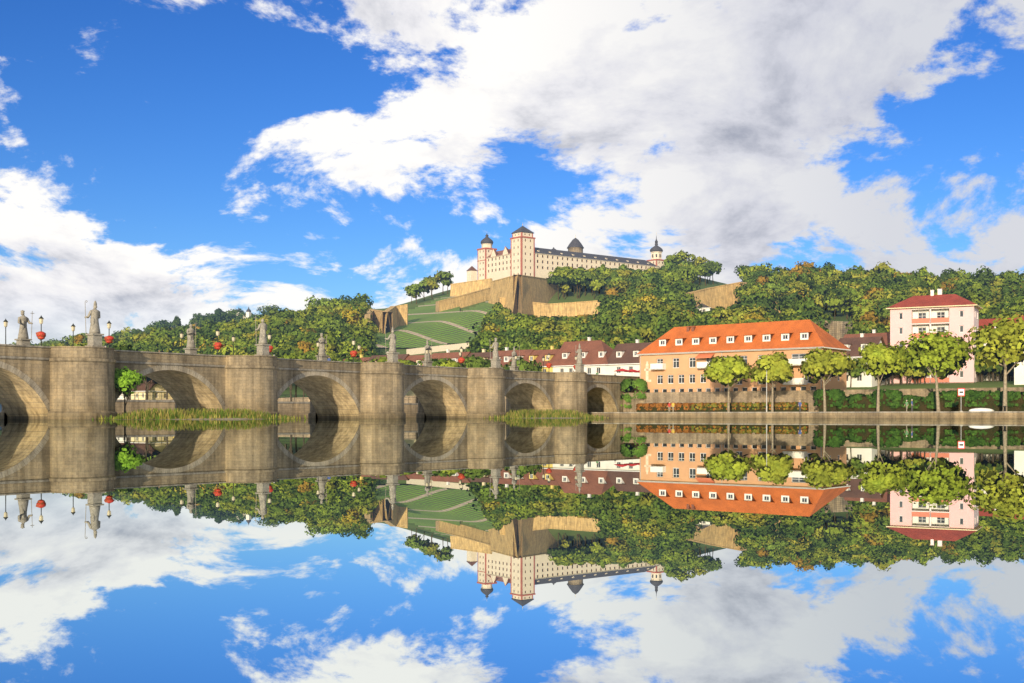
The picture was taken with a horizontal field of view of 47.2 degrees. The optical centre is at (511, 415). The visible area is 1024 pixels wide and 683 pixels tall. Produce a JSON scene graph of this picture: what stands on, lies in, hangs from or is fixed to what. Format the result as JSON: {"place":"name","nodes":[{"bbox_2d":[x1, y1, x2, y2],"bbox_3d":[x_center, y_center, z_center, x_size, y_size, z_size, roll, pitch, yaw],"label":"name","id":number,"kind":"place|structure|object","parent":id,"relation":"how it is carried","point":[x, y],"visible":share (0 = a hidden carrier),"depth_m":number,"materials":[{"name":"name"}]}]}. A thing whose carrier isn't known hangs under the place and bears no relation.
{"place":"outdoors","nodes":[
{"label":"outdoors","id":0,"kind":"place"},
{"bbox_2d":[237,307,253,318],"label":"kaeppele church","id":1,"kind":"structure","parent":0,"point":[248,313],"depth_m":967.80,"materials":[{"name":"white paint"}]},
{"bbox_2d":[120,392,408,402],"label":"lock wall railing","id":2,"kind":"object","parent":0,"point":[165,392],"visible":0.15,"depth_m":171.62,"materials":[{"name":"metal"}]},
{"bbox_2d":[374,296,493,347],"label":"vineyard field","id":3,"kind":"structure","parent":0,"point":[426,321],"depth_m":569.08,"materials":[{"name":"green plant"}]},
{"bbox_2d":[0,418,1023,682],"bbox_3d":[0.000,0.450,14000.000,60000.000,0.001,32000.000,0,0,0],"label":"river water","id":4,"kind":"structure","parent":0,"point":[642,550],"depth_m":3.91,"materials":[{"name":"blue liquid"}]},
{"bbox_2d":[112,418,262,419],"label":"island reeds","id":5,"kind":"object","parent":4,"relation":"in","point":[176,418],"depth_m":127.32,"materials":[{"name":"green plant"}]},
{"bbox_2d":[92,408,306,419],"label":"island reeds","id":6,"kind":"object","parent":5,"relation":"on","point":[156,413],"visible":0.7,"depth_m":131.67,"materials":[{"name":"green plant"}]},
{"bbox_2d":[115,399,417,417],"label":"quay wall","id":7,"kind":"structure","parent":4,"relation":"in","point":[297,409],"depth_m":190.66,"materials":[{"name":"stone"}]},
{"bbox_2d":[0,344,639,419],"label":"stone bridge","id":8,"kind":"structure","parent":4,"relation":"in","point":[56,382],"depth_m":147.41,"materials":[{"name":"stone"}]},
{"bbox_2d":[3,319,7,343],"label":"bridge lamp","id":9,"kind":"object","parent":8,"relation":"on","point":[5,321],"visible":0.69,"depth_m":126.81,"materials":[{"name":"metal"}]},
{"bbox_2d":[14,310,33,344],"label":"saint statue","id":10,"kind":"object","parent":8,"relation":"on","point":[23,336],"visible":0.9,"depth_m":131.88,"materials":[{"name":"stone"}]},
{"bbox_2d":[36,316,45,345],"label":"bridge lamp","id":11,"kind":"object","parent":8,"relation":"on","point":[41,335],"visible":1,"depth_m":122.53,"materials":[{"name":"metal"}]},
{"bbox_2d":[71,324,75,345],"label":"bridge lamp","id":12,"kind":"object","parent":8,"relation":"on","point":[73,326],"visible":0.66,"depth_m":133.27,"materials":[{"name":"metal"}]},
{"bbox_2d":[84,300,104,346],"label":"saint statue","id":13,"kind":"object","parent":8,"relation":"on","point":[94,337],"visible":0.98,"depth_m":123.54,"materials":[{"name":"stone"}]},
{"bbox_2d":[104,321,113,347],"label":"bridge lamp","id":14,"kind":"object","parent":8,"relation":"on","point":[108,338],"visible":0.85,"depth_m":128.99,"materials":[{"name":"metal"}]},
{"bbox_2d":[180,331,183,352],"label":"bridge lamp","id":15,"kind":"object","parent":8,"relation":"on","point":[181,334],"visible":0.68,"depth_m":145.17,"materials":[{"name":"metal"}]},
{"bbox_2d":[183,323,197,353],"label":"saint statue","id":16,"kind":"object","parent":8,"relation":"on","point":[190,348],"visible":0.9,"depth_m":150.24,"materials":[{"name":"stone"}]},
{"bbox_2d":[213,329,221,354],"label":"bridge lamp","id":17,"kind":"object","parent":8,"relation":"on","point":[217,345],"visible":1,"depth_m":140.89,"materials":[{"name":"metal"}]},
{"bbox_2d":[232,334,234,354],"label":"bridge lamp","id":18,"kind":"object","parent":8,"relation":"on","point":[233,338],"visible":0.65,"depth_m":151.62,"materials":[{"name":"metal"}]},
{"bbox_2d":[254,316,271,355],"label":"saint statue","id":19,"kind":"object","parent":8,"relation":"on","point":[262,345],"visible":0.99,"depth_m":141.89,"materials":[{"name":"stone"}]},
{"bbox_2d":[268,332,273,354],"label":"bridge lamp","id":20,"kind":"object","parent":8,"relation":"on","point":[271,348],"visible":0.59,"depth_m":147.36,"materials":[{"name":"metal"}]},
{"bbox_2d":[315,333,327,360],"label":"saint statue","id":21,"kind":"object","parent":8,"relation":"on","point":[321,355],"visible":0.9,"depth_m":168.58,"materials":[{"name":"stone"}]},
{"bbox_2d":[350,338,356,361],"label":"bridge lamp","id":22,"kind":"object","parent":8,"relation":"on","point":[353,353],"visible":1,"depth_m":159.24,"materials":[{"name":"metal"}]},
{"bbox_2d":[385,327,399,362],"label":"saint statue","id":23,"kind":"object","parent":8,"relation":"on","point":[392,354],"visible":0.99,"depth_m":160.24,"materials":[{"name":"stone"}]},
{"bbox_2d":[421,339,432,365],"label":"saint statue","id":24,"kind":"object","parent":8,"relation":"on","point":[427,361],"visible":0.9,"depth_m":186.98,"materials":[{"name":"stone"}]},
{"bbox_2d":[458,346,464,366],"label":"bridge lamp","id":25,"kind":"object","parent":8,"relation":"on","point":[461,359],"visible":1,"depth_m":177.60,"materials":[{"name":"metal"}]},
{"bbox_2d":[489,338,501,367],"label":"saint statue","id":26,"kind":"object","parent":8,"relation":"on","point":[495,361],"visible":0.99,"depth_m":178.59,"materials":[{"name":"stone"}]},
{"bbox_2d":[509,346,519,369],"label":"saint statue","id":27,"kind":"object","parent":8,"relation":"on","point":[513,366],"visible":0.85,"depth_m":205.29,"materials":[{"name":"stone"}]},
{"bbox_2d":[546,353,551,367],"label":"bridge lamp","id":28,"kind":"object","parent":8,"relation":"on","point":[548,365],"visible":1,"depth_m":195.90,"materials":[{"name":"metal"}]},
{"bbox_2d":[574,343,585,372],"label":"saint statue","id":29,"kind":"object","parent":8,"relation":"on","point":[579,366],"visible":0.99,"depth_m":196.96,"materials":[{"name":"stone"}]},
{"bbox_2d":[615,369,628,371],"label":"car","id":30,"kind":"object","parent":8,"relation":"on","point":[621,370],"visible":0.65,"depth_m":216.28,"materials":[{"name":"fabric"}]},
{"bbox_2d":[620,378,647,407],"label":"bridge ivy","id":31,"kind":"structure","parent":8,"relation":"attached to","point":[629,384],"depth_m":211.49,"materials":[{"name":"green plant"}]},
{"bbox_2d":[0,268,1023,411],"bbox_3d":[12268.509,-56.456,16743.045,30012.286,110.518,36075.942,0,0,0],"label":"hill terrain","id":32,"kind":"structure","parent":0,"point":[589,296],"depth_m":525.44,"materials":[{"name":"green plant"}]},
{"bbox_2d":[131,380,172,399],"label":"house","id":33,"kind":"structure","parent":32,"relation":"on","point":[153,387],"depth_m":320.21,"materials":[{"name":"beige paint"}]},
{"bbox_2d":[81,343,542,413],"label":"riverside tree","id":34,"kind":"object","parent":32,"relation":"on","point":[125,380],"visible":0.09,"depth_m":239.80,"materials":[{"name":"green plant"}]},
{"bbox_2d":[343,354,369,361],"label":"house row","id":35,"kind":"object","parent":32,"relation":"on","point":[362,358],"visible":0.02,"depth_m":302.37,"materials":[{"name":"yellow paint"}]},
{"bbox_2d":[364,304,407,333],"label":"fortress wall","id":36,"kind":"structure","parent":32,"relation":"on","point":[390,317],"depth_m":567.89,"materials":[{"name":"stone"}]},
{"bbox_2d":[367,354,408,361],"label":"house row","id":37,"kind":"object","parent":32,"relation":"on","point":[402,356],"visible":0.02,"depth_m":297.14,"materials":[{"name":"white paint"}]},
{"bbox_2d":[404,351,430,395],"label":"house row","id":38,"kind":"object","parent":32,"relation":"on","point":[415,358],"visible":0.12,"depth_m":289.52,"materials":[{"name":"beige paint"}]},
{"bbox_2d":[406,343,468,354],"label":"wall","id":39,"kind":"structure","parent":32,"relation":"on","point":[413,351],"depth_m":514.62,"materials":[{"name":"beige paint"}]},
{"bbox_2d":[430,349,470,361],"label":"house row","id":40,"kind":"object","parent":32,"relation":"on","point":[454,356],"visible":0.15,"depth_m":283.66,"materials":[{"name":"white paint"}]},
{"bbox_2d":[436,288,489,311],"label":"bastion wall","id":41,"kind":"structure","parent":32,"relation":"on","point":[471,298],"depth_m":632.61,"materials":[{"name":"stone"}]},
{"bbox_2d":[450,278,491,295],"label":"bastion wall","id":42,"kind":"structure","parent":32,"relation":"on","point":[459,289],"depth_m":690.16,"materials":[{"name":"stone"}]},
{"bbox_2d":[462,349,492,366],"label":"house row","id":43,"kind":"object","parent":32,"relation":"on","point":[483,354],"visible":0.07,"depth_m":277.52,"materials":[{"name":"beige paint"}]},
{"bbox_2d":[491,347,533,366],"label":"house row","id":44,"kind":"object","parent":32,"relation":"on","point":[505,356],"visible":0.1,"depth_m":270.01,"materials":[{"name":"white paint"}]},
{"bbox_2d":[12,250,1023,389],"bbox_3d":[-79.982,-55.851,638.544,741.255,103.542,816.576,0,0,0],"label":"trees","id":45,"kind":"object","parent":32,"relation":"on","point":[652,304],"visible":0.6,"depth_m":493.17,"materials":[{"name":"green plant"}]},
{"bbox_2d":[488,274,558,314],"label":"bastion wall","id":46,"kind":"structure","parent":32,"relation":"on","point":[520,293],"depth_m":604.67,"materials":[{"name":"stone"}]},
{"bbox_2d":[526,346,559,371],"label":"house row","id":47,"kind":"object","parent":32,"relation":"on","point":[537,355],"visible":0.22,"depth_m":264.77,"materials":[{"name":"yellow paint"}]},
{"bbox_2d":[498,297,599,316],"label":"bastion wall","id":48,"kind":"structure","parent":32,"relation":"on","point":[569,309],"depth_m":607.27,"materials":[{"name":"stone"}]},
{"bbox_2d":[467,224,663,281],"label":"castle","id":49,"kind":"structure","parent":32,"relation":"on","point":[523,255],"depth_m":716.04,"materials":[{"name":"white paint"}]},
{"bbox_2d":[551,337,613,374],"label":"house row","id":50,"kind":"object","parent":32,"relation":"on","point":[596,354],"visible":0.36,"depth_m":257.46,"materials":[{"name":"white paint"}]},
{"bbox_2d":[607,339,652,376],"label":"house row","id":51,"kind":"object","parent":32,"relation":"on","point":[623,356],"visible":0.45,"depth_m":250.00,"materials":[{"name":"white paint"}]},
{"bbox_2d":[696,303,712,311],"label":"white villa","id":52,"kind":"object","parent":32,"relation":"on","point":[706,308],"visible":0.1,"depth_m":546.88,"materials":[{"name":"paint"}]},
{"bbox_2d":[684,282,746,308],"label":"bastion wall","id":53,"kind":"structure","parent":32,"relation":"on","point":[718,296],"depth_m":560.62,"materials":[{"name":"stone"}]},
{"bbox_2d":[636,319,850,392],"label":"building","id":54,"kind":"structure","parent":32,"relation":"on","point":[675,359],"depth_m":202.40,"materials":[{"name":"paint"}]},
{"bbox_2d":[814,320,856,340],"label":"retaining wall","id":55,"kind":"structure","parent":32,"relation":"on","point":[838,330],"depth_m":402.67,"materials":[{"name":"beige stone"}]},
{"bbox_2d":[839,333,887,386],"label":"house","id":56,"kind":"structure","parent":32,"relation":"on","point":[853,344],"depth_m":236.48,"materials":[{"name":"white paint"}]},
{"bbox_2d":[843,330,889,381],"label":"house","id":57,"kind":"structure","parent":32,"relation":"on","point":[886,337],"depth_m":254.08,"materials":[{"name":"white paint"}]},
{"bbox_2d":[886,289,982,383],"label":"pink building apartments","id":58,"kind":"structure","parent":32,"relation":"on","point":[955,314],"depth_m":236.44,"materials":[{"name":"white paint"}]},
{"bbox_2d":[979,318,1013,380],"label":"house","id":59,"kind":"structure","parent":32,"relation":"on","point":[982,322],"depth_m":241.16,"materials":[{"name":"white paint"}]},
{"bbox_2d":[1014,316,1023,384],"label":"house","id":60,"kind":"structure","parent":32,"relation":"on","point":[1019,375],"depth_m":218.54,"materials":[{"name":"white paint"}]},
{"bbox_2d":[0,0,1023,343],"label":"sky","id":61,"kind":"structure","parent":0,"point":[160,160],"materials":[{"name":"blue"}]},
{"bbox_2d":[160,387,1023,418],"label":"quay wall","id":62,"kind":"structure","parent":0,"point":[753,397],"depth_m":190.66,"materials":[{"name":"stone"}]},
{"bbox_2d":[636,402,808,411],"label":"beech hedge","id":63,"kind":"object","parent":62,"relation":"on","point":[735,404],"depth_m":198.42,"materials":[{"name":"plant"}]},
{"bbox_2d":[766,370,766,411],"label":"promenade street lamp","id":64,"kind":"object","parent":62,"relation":"on","point":[766,391],"visible":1,"depth_m":186.31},
{"bbox_2d":[702,313,1023,411],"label":"trees","id":65,"kind":"object","parent":62,"relation":"on","point":[938,354],"visible":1,"depth_m":173.95,"materials":[{"name":"green plant"}]},
{"bbox_2d":[812,389,1023,411],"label":"shrub row","id":66,"kind":"object","parent":62,"relation":"on","point":[839,396],"depth_m":177.79,"materials":[{"name":"green plant"}]},
{"bbox_2d":[958,388,964,395],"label":"mooring sign","id":67,"kind":"object","parent":62,"relation":"on","point":[961,391],"visible":0.74,"depth_m":166.73,"materials":[{"name":"white metal"}]},
{"bbox_2d":[969,408,993,410],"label":"upturned dinghy","id":68,"kind":"object","parent":62,"relation":"on","point":[981,409],"visible":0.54,"depth_m":169.47,"materials":[{"name":"white plastic"}]},
{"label":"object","id":69,"kind":"object","parent":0,"visible":0},
{"bbox_2d":[483,409,607,417],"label":"island reeds","id":70,"kind":"object","parent":69,"relation":"on","point":[555,413],"visible":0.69,"depth_m":186.44,"materials":[{"name":"green plant"}]}
]}

